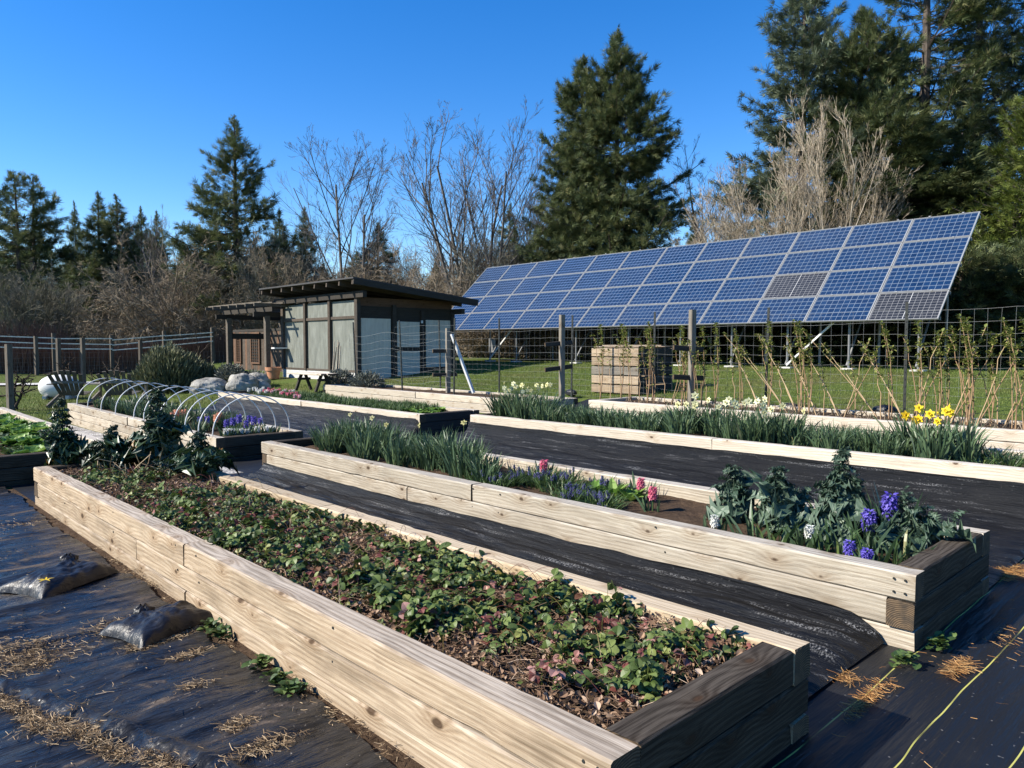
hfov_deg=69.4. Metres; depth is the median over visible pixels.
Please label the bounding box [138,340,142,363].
vine post
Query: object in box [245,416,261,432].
hyacinth
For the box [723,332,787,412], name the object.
raspberry cane
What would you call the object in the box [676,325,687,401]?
raspberry cane
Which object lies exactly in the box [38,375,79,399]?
gas tank
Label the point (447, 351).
trellis post
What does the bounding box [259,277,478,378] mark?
garden shed
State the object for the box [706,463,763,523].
kale plant
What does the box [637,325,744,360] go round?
young fir
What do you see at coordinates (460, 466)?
daffodil clump
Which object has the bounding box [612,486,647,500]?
tulip plant
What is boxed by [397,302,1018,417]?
wire fence
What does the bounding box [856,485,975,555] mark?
kale plant
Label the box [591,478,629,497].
tulip plant
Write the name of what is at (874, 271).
solar array
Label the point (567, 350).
bare bush
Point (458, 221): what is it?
bare tree
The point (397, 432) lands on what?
daffodil clump
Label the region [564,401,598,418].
daffodil clump
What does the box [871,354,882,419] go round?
raspberry cane
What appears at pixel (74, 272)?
fir tree
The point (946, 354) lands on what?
raspberry cane
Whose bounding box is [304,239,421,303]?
brush thicket
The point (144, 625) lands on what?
sandbag
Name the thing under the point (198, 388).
hoop
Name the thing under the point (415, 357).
door
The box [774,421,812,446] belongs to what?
daffodil clump
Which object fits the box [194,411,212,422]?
leaf clump
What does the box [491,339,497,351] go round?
meter box
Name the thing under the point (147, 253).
bare tree
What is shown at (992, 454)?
weed tuft
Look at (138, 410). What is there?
leaf clump
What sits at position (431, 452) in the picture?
daffodil clump
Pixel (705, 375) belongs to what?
raspberry cane
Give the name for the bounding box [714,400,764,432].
daffodil clump
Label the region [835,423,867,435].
daffodil clump
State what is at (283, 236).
bare tree
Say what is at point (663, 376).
raspberry cane
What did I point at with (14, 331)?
stem hedge
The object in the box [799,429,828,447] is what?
daffodil clump
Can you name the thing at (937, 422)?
daffodil clump
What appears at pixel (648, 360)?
raspberry cane
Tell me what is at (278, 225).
fir tree
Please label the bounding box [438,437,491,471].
daffodil clump
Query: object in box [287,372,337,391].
rustic table
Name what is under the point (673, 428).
daffodil clump
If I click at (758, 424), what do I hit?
daffodil clump
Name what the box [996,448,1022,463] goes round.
weed tuft
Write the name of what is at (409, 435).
daffodil clump
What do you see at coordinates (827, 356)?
raspberry cane
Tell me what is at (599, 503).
grape hyacinth
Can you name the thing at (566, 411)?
daffodil clump
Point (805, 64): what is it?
fir tree
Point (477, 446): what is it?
daffodil clump
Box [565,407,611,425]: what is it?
daffodil clump
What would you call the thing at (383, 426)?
daffodil clump
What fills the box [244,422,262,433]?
hyacinth
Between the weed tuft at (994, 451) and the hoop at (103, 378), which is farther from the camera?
the hoop at (103, 378)
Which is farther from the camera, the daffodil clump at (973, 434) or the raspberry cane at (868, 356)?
the raspberry cane at (868, 356)
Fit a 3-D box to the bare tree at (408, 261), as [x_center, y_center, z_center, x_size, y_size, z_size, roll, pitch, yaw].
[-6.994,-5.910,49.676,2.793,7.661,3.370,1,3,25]
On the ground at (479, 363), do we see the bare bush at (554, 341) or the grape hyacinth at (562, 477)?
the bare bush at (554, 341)
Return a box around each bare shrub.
[670,206,798,347]
[681,126,849,332]
[759,84,921,338]
[798,210,937,345]
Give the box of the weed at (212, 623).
[197,617,224,631]
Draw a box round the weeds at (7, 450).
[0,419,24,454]
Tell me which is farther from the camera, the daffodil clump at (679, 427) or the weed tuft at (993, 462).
the daffodil clump at (679, 427)
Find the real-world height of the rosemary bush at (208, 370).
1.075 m
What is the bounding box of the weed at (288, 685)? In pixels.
[273,677,308,696]
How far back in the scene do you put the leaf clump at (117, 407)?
14.61 m
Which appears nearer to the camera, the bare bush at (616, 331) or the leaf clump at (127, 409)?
the leaf clump at (127, 409)
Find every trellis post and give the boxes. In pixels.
[432,328,457,392]
[544,315,572,400]
[672,310,703,404]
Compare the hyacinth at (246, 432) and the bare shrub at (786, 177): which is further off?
the bare shrub at (786, 177)
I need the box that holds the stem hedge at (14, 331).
[0,318,81,350]
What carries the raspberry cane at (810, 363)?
on the raised bed at (1006, 437)
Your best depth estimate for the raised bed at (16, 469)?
8.92 m
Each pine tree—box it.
[943,91,1023,347]
[972,190,1023,336]
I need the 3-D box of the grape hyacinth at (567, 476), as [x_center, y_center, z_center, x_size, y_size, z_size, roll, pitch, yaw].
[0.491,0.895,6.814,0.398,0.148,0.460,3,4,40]
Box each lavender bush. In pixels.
[214,363,245,381]
[245,368,267,375]
[323,368,356,385]
[347,369,386,387]
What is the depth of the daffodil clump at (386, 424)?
8.47 m
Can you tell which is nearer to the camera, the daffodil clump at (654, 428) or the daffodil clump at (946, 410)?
the daffodil clump at (946, 410)
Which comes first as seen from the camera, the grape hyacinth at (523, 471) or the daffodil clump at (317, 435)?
the grape hyacinth at (523, 471)
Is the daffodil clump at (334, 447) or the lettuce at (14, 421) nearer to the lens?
the daffodil clump at (334, 447)
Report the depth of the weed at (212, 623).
4.18 m
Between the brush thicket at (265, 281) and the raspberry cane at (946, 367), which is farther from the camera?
the brush thicket at (265, 281)
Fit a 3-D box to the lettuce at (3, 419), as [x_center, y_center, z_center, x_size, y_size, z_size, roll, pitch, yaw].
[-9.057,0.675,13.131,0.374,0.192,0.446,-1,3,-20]
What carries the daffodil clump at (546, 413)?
on the raised bed at (1000, 472)
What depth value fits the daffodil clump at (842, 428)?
8.62 m
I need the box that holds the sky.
[0,0,1023,290]
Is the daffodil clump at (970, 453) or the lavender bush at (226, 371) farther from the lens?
the lavender bush at (226, 371)
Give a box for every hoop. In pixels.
[76,378,136,404]
[87,379,148,406]
[101,381,166,409]
[115,383,181,413]
[133,385,200,417]
[143,386,215,420]
[161,388,230,412]
[174,390,245,418]
[184,392,262,424]
[198,393,275,430]
[212,395,289,435]
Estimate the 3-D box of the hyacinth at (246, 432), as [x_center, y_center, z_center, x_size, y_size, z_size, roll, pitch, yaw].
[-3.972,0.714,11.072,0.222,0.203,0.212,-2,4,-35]
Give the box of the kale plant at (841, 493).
[811,446,873,547]
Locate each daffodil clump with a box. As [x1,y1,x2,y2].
[305,421,353,453]
[307,426,333,446]
[316,422,353,452]
[325,412,374,431]
[327,418,373,452]
[331,417,384,454]
[334,423,388,460]
[337,420,380,442]
[344,413,356,452]
[351,418,402,433]
[353,416,391,436]
[353,423,396,458]
[365,415,382,454]
[372,422,412,458]
[374,427,417,457]
[375,434,416,466]
[376,421,410,442]
[382,431,414,448]
[384,423,444,457]
[389,437,414,455]
[393,431,421,443]
[397,429,429,446]
[398,438,430,465]
[403,439,437,469]
[409,438,449,467]
[410,435,461,470]
[416,432,445,450]
[420,430,481,460]
[424,424,468,446]
[428,440,482,473]
[431,444,483,471]
[432,435,488,466]
[433,438,491,479]
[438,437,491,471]
[445,420,466,465]
[456,439,489,461]
[461,449,505,478]
[463,451,507,482]
[480,389,518,415]
[487,382,519,416]
[488,381,526,416]
[493,383,534,402]
[496,383,534,418]
[499,384,532,401]
[506,385,545,419]
[513,389,546,401]
[516,386,545,415]
[519,386,558,407]
[526,383,572,420]
[527,382,570,411]
[527,405,560,420]
[535,408,564,419]
[538,408,572,422]
[556,405,577,419]
[563,408,591,424]
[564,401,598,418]
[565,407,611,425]
[581,404,617,425]
[587,409,623,426]
[588,403,615,411]
[595,409,645,427]
[604,405,639,415]
[611,408,649,428]
[613,413,640,428]
[624,410,660,429]
[628,409,662,421]
[629,416,661,431]
[650,407,685,426]
[651,401,704,434]
[652,403,685,417]
[652,413,674,432]
[655,404,701,414]
[660,410,688,433]
[666,400,709,431]
[679,392,725,434]
[680,399,715,433]
[691,396,736,438]
[692,397,732,433]
[701,398,765,439]
[702,402,746,434]
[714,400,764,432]
[729,397,775,441]
[729,398,779,442]
[744,395,795,429]
[745,401,791,443]
[762,402,811,441]
[764,406,824,434]
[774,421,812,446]
[792,423,828,439]
[794,424,826,445]
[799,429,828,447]
[801,422,855,449]
[804,425,836,445]
[808,417,850,432]
[819,425,862,447]
[819,431,863,449]
[824,422,859,436]
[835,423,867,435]
[836,426,882,442]
[846,426,899,451]
[846,429,875,452]
[850,425,910,453]
[851,427,892,452]
[860,424,908,444]
[868,436,915,455]
[869,434,910,455]
[872,403,930,454]
[886,412,946,437]
[892,414,953,456]
[907,406,977,456]
[909,416,954,457]
[915,409,967,459]
[929,404,985,458]
[943,422,993,462]
[946,415,996,454]
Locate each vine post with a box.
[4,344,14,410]
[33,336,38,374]
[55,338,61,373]
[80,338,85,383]
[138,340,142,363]
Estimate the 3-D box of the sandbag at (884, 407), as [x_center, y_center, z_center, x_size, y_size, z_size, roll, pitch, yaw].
[5.931,0.425,11.731,0.218,0.209,0.426,-3,4,-43]
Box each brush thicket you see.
[0,257,79,340]
[2,315,116,347]
[5,268,99,345]
[47,287,174,348]
[60,312,117,347]
[62,314,155,355]
[71,230,267,347]
[133,254,272,348]
[137,313,257,352]
[191,255,273,329]
[224,231,372,331]
[226,238,312,331]
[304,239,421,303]
[372,240,508,353]
[377,262,454,292]
[432,220,538,296]
[466,228,542,349]
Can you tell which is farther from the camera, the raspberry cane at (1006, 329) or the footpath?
the footpath
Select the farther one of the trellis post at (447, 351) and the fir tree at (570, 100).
the fir tree at (570, 100)
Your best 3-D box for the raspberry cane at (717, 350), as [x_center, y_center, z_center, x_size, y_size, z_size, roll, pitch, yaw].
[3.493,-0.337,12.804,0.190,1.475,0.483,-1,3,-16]
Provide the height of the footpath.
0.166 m
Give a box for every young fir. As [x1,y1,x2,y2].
[615,325,711,359]
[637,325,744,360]
[656,326,757,359]
[696,325,769,360]
[697,324,813,361]
[723,323,837,362]
[757,324,853,361]
[773,322,895,361]
[791,321,903,363]
[813,302,956,364]
[839,313,953,362]
[857,248,1000,364]
[891,240,1023,365]
[894,240,1023,364]
[943,233,1023,365]
[943,244,1023,363]
[970,249,1023,366]
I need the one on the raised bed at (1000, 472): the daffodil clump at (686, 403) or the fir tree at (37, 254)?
the daffodil clump at (686, 403)
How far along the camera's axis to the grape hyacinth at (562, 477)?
6.85 m
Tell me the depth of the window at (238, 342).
32.16 m
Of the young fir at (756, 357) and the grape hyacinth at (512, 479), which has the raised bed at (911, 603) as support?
the grape hyacinth at (512, 479)
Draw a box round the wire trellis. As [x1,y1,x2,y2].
[349,318,456,394]
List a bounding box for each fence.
[0,328,223,374]
[0,335,233,373]
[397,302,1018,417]
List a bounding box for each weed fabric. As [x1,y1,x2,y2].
[188,397,419,437]
[241,463,883,696]
[456,422,1023,587]
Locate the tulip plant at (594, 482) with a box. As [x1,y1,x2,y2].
[581,479,602,492]
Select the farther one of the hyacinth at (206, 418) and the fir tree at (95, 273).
the fir tree at (95, 273)
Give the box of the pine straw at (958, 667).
[826,561,1023,767]
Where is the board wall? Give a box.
[233,328,282,371]
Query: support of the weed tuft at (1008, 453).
on the raised bed at (1000, 472)
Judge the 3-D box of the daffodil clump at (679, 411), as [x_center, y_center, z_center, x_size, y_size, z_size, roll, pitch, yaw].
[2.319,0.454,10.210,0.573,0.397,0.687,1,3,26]
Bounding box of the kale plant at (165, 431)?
[119,386,193,470]
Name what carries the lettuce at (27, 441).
on the raised bed at (16, 469)
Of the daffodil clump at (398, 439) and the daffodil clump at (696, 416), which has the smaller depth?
the daffodil clump at (398, 439)
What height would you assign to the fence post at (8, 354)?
1.734 m
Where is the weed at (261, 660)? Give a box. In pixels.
[241,653,273,669]
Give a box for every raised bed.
[0,407,103,487]
[33,461,809,767]
[67,400,302,460]
[218,389,478,435]
[261,437,989,651]
[323,384,577,412]
[470,413,1023,482]
[589,396,1023,449]
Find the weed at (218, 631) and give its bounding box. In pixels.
[206,625,231,637]
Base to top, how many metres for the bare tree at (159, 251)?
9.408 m
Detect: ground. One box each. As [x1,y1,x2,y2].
[0,351,1023,488]
[8,489,424,767]
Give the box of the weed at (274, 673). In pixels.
[259,667,292,683]
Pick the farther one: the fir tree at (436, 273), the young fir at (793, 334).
the fir tree at (436, 273)
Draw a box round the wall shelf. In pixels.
[271,347,287,348]
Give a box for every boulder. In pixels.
[189,377,226,393]
[225,373,258,390]
[250,372,270,389]
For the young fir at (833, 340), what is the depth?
23.09 m
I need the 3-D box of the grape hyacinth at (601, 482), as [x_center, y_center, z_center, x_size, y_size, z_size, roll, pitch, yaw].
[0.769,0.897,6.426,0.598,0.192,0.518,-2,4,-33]
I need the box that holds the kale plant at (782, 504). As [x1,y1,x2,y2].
[748,465,824,537]
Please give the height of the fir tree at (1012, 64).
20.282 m
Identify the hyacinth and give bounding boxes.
[203,416,217,430]
[209,414,223,429]
[215,419,229,434]
[217,424,238,436]
[228,417,242,428]
[233,414,249,429]
[236,424,252,434]
[238,425,254,434]
[239,420,252,430]
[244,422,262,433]
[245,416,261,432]
[256,417,266,431]
[260,422,273,432]
[264,423,280,432]
[459,470,498,483]
[465,472,520,486]
[487,473,520,486]
[496,469,526,484]
[497,470,533,485]
[502,472,524,486]
[504,462,539,476]
[516,467,565,489]
[517,467,568,486]
[525,472,579,492]
[527,462,575,478]
[534,459,554,471]
[537,471,575,486]
[538,466,586,486]
[542,485,594,500]
[544,481,593,499]
[546,471,584,484]
[546,476,608,496]
[549,467,588,484]
[558,486,592,500]
[560,490,583,500]
[567,486,604,495]
[570,488,626,508]
[572,490,632,509]
[573,473,628,490]
[579,491,620,505]
[582,488,629,503]
[583,476,612,485]
[585,476,627,494]
[592,500,621,508]
[627,471,660,500]
[632,486,659,511]
[703,511,729,530]
[783,525,818,549]
[835,508,906,547]
[838,545,887,561]
[839,539,861,555]
[860,483,928,534]
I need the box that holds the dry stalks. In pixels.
[79,448,172,476]
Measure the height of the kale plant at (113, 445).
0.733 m
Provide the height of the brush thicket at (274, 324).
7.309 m
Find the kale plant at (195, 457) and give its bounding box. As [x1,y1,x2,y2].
[154,430,239,478]
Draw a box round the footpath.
[0,380,126,384]
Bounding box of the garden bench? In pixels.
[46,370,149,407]
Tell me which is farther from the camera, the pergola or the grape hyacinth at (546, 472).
the pergola
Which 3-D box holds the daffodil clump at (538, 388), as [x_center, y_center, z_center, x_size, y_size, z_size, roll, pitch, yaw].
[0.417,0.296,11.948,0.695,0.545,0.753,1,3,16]
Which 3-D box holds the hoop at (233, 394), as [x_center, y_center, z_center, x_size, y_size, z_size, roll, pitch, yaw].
[-4.262,0.480,11.505,1.249,0.663,0.019,-3,4,-43]
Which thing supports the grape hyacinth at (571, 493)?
on the raised bed at (911, 603)
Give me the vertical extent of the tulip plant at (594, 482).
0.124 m
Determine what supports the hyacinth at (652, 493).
on the raised bed at (911, 603)
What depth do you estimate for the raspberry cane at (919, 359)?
10.19 m
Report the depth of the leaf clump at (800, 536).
4.70 m
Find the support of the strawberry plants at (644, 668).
on the raised bed at (425, 705)
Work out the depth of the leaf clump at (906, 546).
4.46 m
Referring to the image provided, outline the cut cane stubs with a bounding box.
[625,393,1022,429]
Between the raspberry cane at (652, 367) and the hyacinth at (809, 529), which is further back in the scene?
the raspberry cane at (652, 367)
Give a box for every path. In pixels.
[10,399,1023,767]
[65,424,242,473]
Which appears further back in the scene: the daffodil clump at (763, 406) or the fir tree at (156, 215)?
the fir tree at (156, 215)
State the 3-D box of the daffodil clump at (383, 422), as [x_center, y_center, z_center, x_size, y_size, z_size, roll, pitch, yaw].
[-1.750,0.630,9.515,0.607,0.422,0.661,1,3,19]
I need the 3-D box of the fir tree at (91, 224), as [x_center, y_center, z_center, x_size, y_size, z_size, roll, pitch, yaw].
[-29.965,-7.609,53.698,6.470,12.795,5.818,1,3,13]
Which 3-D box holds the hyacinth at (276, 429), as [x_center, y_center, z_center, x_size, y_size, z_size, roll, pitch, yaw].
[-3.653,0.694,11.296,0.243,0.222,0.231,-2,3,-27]
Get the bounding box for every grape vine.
[0,371,40,409]
[45,355,79,374]
[86,354,126,384]
[184,332,216,369]
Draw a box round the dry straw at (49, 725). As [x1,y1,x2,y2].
[0,516,408,767]
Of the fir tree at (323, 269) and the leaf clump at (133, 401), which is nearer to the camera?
the leaf clump at (133, 401)
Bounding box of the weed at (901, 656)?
[889,649,921,669]
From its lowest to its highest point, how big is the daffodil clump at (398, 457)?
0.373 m
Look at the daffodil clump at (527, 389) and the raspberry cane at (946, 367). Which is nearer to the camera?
the raspberry cane at (946, 367)
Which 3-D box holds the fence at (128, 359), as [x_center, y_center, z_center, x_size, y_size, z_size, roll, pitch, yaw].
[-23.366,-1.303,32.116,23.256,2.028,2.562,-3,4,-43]
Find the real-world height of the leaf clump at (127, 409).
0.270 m
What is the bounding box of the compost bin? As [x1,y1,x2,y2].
[591,345,672,394]
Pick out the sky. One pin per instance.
(121, 98)
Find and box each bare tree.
[109,206,188,305]
[140,206,251,313]
[229,208,333,301]
[241,223,332,282]
[261,125,402,279]
[269,221,355,302]
[345,228,424,282]
[372,100,540,347]
[383,239,431,287]
[391,245,468,291]
[405,242,465,293]
[444,174,558,352]
[455,96,563,265]
[504,179,564,350]
[658,134,770,242]
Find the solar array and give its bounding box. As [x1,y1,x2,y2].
[452,211,980,371]
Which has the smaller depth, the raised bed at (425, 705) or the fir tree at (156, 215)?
the raised bed at (425, 705)
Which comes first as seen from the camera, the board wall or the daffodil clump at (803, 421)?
the daffodil clump at (803, 421)
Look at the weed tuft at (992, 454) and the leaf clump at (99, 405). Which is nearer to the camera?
the weed tuft at (992, 454)
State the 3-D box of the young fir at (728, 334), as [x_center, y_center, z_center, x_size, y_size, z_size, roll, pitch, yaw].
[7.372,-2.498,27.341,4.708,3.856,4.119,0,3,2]
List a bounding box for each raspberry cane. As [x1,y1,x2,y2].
[590,324,605,398]
[606,349,612,397]
[612,323,626,397]
[622,326,632,400]
[636,327,651,402]
[636,355,641,402]
[644,321,657,402]
[659,358,666,402]
[669,326,686,405]
[671,343,688,404]
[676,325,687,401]
[686,339,699,399]
[696,326,706,405]
[702,360,706,393]
[703,322,721,406]
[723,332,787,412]
[727,356,734,409]
[729,346,760,410]
[733,328,744,408]
[754,321,775,406]
[758,334,796,412]
[775,361,782,411]
[781,320,806,410]
[783,345,816,414]
[791,319,806,410]
[795,334,814,414]
[800,345,838,415]
[801,328,876,417]
[818,360,824,415]
[844,338,879,416]
[847,357,855,417]
[858,341,903,419]
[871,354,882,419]
[878,320,896,418]
[897,320,926,415]
[910,328,954,421]
[914,353,925,422]
[922,330,946,416]
[925,329,953,420]
[942,316,978,423]
[948,326,972,424]
[950,323,1000,423]
[956,314,978,425]
[966,331,999,425]
[976,327,1023,425]
[988,361,998,423]
[999,317,1023,429]
[1000,317,1021,428]
[1003,376,1023,427]
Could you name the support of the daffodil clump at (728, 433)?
on the raised bed at (1000, 472)
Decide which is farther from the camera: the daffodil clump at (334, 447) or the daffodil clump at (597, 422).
the daffodil clump at (597, 422)
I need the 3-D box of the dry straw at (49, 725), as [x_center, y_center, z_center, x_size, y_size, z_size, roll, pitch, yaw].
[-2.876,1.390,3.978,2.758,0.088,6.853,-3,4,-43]
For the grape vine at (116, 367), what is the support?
on the ground at (479, 363)
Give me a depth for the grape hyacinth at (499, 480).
6.75 m
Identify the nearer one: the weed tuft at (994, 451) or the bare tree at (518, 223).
the weed tuft at (994, 451)
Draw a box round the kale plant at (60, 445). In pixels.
[38,397,89,465]
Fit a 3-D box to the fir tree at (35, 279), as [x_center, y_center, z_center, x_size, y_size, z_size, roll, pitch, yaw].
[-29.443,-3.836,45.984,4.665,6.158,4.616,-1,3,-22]
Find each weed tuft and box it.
[956,450,1005,465]
[977,446,998,460]
[977,446,1011,461]
[978,449,1023,467]
[980,445,1016,459]
[983,446,1023,461]
[985,447,1023,467]
[992,443,1023,461]
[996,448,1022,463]
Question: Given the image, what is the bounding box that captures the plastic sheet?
[0,485,396,767]
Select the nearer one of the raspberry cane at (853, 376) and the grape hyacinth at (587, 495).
the grape hyacinth at (587, 495)
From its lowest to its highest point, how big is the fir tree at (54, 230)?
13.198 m
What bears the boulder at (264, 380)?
on the ground at (479, 363)
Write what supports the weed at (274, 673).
on the plastic sheet
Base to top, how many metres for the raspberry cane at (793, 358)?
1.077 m
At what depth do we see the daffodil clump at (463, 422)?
7.48 m
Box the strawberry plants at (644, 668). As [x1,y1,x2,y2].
[66,457,751,703]
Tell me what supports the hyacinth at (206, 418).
on the raised bed at (238, 447)
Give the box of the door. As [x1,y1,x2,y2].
[397,320,421,375]
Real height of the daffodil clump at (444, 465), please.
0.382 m
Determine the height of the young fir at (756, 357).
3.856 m
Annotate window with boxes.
[235,339,241,362]
[250,332,260,363]
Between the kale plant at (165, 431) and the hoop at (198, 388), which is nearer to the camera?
the kale plant at (165, 431)
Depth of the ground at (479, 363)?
18.27 m
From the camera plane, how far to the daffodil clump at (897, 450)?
7.57 m
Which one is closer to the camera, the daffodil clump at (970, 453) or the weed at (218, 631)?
the weed at (218, 631)
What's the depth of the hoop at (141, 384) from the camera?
14.36 m
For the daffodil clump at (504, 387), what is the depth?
11.85 m
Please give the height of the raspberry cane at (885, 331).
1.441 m
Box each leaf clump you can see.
[92,397,112,409]
[100,393,122,409]
[109,402,131,413]
[111,399,138,414]
[119,398,143,405]
[122,403,139,415]
[123,395,145,401]
[128,402,153,416]
[128,405,147,418]
[165,406,190,418]
[166,401,184,410]
[169,403,188,411]
[175,411,193,425]
[186,407,205,421]
[187,405,204,418]
[187,417,211,430]
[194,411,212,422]
[199,409,233,424]
[213,410,247,425]
[218,413,251,427]
[707,499,773,538]
[748,513,804,542]
[775,521,844,547]
[805,516,861,553]
[814,519,893,555]
[842,522,906,564]
[861,526,936,564]
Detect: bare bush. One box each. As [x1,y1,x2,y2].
[452,307,497,357]
[455,330,515,357]
[455,331,474,355]
[457,330,531,357]
[458,332,496,356]
[479,329,551,358]
[497,329,569,358]
[513,329,556,358]
[524,329,594,358]
[531,328,619,359]
[539,328,611,358]
[566,327,646,358]
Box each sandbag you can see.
[0,553,118,598]
[98,600,212,649]
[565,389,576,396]
[872,404,898,412]
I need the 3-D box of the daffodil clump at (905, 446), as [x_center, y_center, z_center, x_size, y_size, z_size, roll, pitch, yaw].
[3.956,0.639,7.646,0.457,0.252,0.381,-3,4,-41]
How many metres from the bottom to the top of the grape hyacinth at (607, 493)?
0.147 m
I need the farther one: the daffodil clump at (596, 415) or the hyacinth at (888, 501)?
the daffodil clump at (596, 415)
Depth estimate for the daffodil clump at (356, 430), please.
9.06 m
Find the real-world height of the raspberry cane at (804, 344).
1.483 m
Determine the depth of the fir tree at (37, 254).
49.10 m
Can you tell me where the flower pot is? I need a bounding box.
[265,367,281,378]
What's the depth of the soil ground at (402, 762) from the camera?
3.92 m
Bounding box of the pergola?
[205,301,302,374]
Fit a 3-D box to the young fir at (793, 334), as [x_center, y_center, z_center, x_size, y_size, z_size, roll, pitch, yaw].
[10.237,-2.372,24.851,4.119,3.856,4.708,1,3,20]
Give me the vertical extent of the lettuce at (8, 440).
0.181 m
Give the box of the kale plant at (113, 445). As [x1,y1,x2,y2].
[73,424,149,473]
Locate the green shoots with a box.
[251,389,439,411]
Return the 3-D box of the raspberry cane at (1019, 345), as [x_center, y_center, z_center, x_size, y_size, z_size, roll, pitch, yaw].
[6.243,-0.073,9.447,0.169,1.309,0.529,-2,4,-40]
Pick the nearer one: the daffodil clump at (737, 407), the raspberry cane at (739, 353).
the daffodil clump at (737, 407)
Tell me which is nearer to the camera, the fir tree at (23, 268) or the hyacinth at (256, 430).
the hyacinth at (256, 430)
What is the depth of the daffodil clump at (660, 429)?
9.79 m
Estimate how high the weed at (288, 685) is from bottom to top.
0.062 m
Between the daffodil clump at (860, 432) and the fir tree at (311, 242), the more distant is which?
the fir tree at (311, 242)
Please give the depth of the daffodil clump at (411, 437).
8.55 m
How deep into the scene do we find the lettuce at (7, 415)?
13.81 m
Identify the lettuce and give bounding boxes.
[0,413,18,419]
[0,416,10,423]
[0,422,20,426]
[0,426,13,435]
[0,434,24,445]
[1,423,25,428]
[6,419,25,423]
[10,425,33,434]
[11,427,37,434]
[12,445,47,453]
[15,418,32,423]
[15,435,40,445]
[16,436,45,448]
[25,421,45,425]
[28,424,48,434]
[435,406,447,411]
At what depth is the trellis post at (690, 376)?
12.78 m
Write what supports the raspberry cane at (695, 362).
on the raised bed at (1006, 437)
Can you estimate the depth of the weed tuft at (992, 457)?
7.32 m
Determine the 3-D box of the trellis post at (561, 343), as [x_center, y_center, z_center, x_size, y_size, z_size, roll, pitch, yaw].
[0.945,-0.526,15.016,0.631,1.758,0.103,-1,3,-23]
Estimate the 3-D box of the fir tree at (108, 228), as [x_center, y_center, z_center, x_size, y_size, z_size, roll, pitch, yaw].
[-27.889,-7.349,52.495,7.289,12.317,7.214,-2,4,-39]
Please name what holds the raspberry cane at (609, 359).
on the raised bed at (1006, 437)
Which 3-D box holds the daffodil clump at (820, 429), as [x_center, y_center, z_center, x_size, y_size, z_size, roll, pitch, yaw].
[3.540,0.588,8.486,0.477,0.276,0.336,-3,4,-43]
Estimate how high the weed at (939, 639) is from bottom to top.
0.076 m
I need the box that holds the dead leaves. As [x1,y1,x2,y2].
[56,464,755,728]
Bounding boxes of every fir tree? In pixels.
[0,169,72,317]
[0,171,84,314]
[0,239,56,311]
[2,273,53,328]
[13,227,60,287]
[40,265,103,332]
[56,200,84,289]
[65,191,135,317]
[69,250,122,332]
[75,194,170,318]
[112,234,143,264]
[124,206,164,322]
[143,229,175,266]
[144,210,177,323]
[158,114,312,355]
[268,213,296,253]
[294,206,330,277]
[307,264,331,279]
[345,251,361,276]
[354,222,403,284]
[428,256,446,288]
[478,203,522,270]
[510,24,745,354]
[517,55,656,262]
[684,210,705,243]
[694,0,914,237]
[786,3,943,346]
[792,0,1023,245]
[805,89,1014,308]
[878,0,1023,209]
[899,132,1021,341]
[948,0,1023,208]
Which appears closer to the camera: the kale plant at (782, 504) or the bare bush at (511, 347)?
the kale plant at (782, 504)
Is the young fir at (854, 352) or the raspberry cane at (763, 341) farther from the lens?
the young fir at (854, 352)
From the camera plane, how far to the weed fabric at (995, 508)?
8.03 m
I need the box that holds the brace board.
[450,334,474,392]
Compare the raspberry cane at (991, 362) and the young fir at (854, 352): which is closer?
the raspberry cane at (991, 362)
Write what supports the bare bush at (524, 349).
on the ground at (479, 363)
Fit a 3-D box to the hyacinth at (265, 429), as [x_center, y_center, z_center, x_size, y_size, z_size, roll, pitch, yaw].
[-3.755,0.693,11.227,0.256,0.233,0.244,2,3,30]
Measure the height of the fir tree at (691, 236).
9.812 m
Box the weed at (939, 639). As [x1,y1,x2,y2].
[925,631,956,650]
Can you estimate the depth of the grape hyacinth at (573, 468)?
6.99 m
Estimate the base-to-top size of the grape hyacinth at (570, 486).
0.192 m
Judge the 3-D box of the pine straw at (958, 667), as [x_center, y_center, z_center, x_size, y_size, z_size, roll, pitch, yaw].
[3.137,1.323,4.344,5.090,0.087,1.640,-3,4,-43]
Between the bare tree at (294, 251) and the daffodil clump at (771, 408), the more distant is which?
the bare tree at (294, 251)
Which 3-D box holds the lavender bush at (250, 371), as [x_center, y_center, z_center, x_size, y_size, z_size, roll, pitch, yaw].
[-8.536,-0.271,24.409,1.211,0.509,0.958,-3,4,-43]
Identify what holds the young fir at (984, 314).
on the ground at (479, 363)
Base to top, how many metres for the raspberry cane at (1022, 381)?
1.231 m
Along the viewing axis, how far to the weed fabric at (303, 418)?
15.24 m
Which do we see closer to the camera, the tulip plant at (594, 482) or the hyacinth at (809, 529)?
the hyacinth at (809, 529)
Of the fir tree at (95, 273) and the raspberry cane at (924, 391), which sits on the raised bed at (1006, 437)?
the raspberry cane at (924, 391)
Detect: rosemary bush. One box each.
[126,340,204,391]
[181,359,226,389]
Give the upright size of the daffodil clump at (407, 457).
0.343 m
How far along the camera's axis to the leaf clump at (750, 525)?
4.97 m
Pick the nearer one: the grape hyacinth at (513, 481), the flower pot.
the grape hyacinth at (513, 481)
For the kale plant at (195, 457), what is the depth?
7.23 m
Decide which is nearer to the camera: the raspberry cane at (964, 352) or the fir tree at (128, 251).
the raspberry cane at (964, 352)
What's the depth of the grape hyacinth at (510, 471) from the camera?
7.01 m

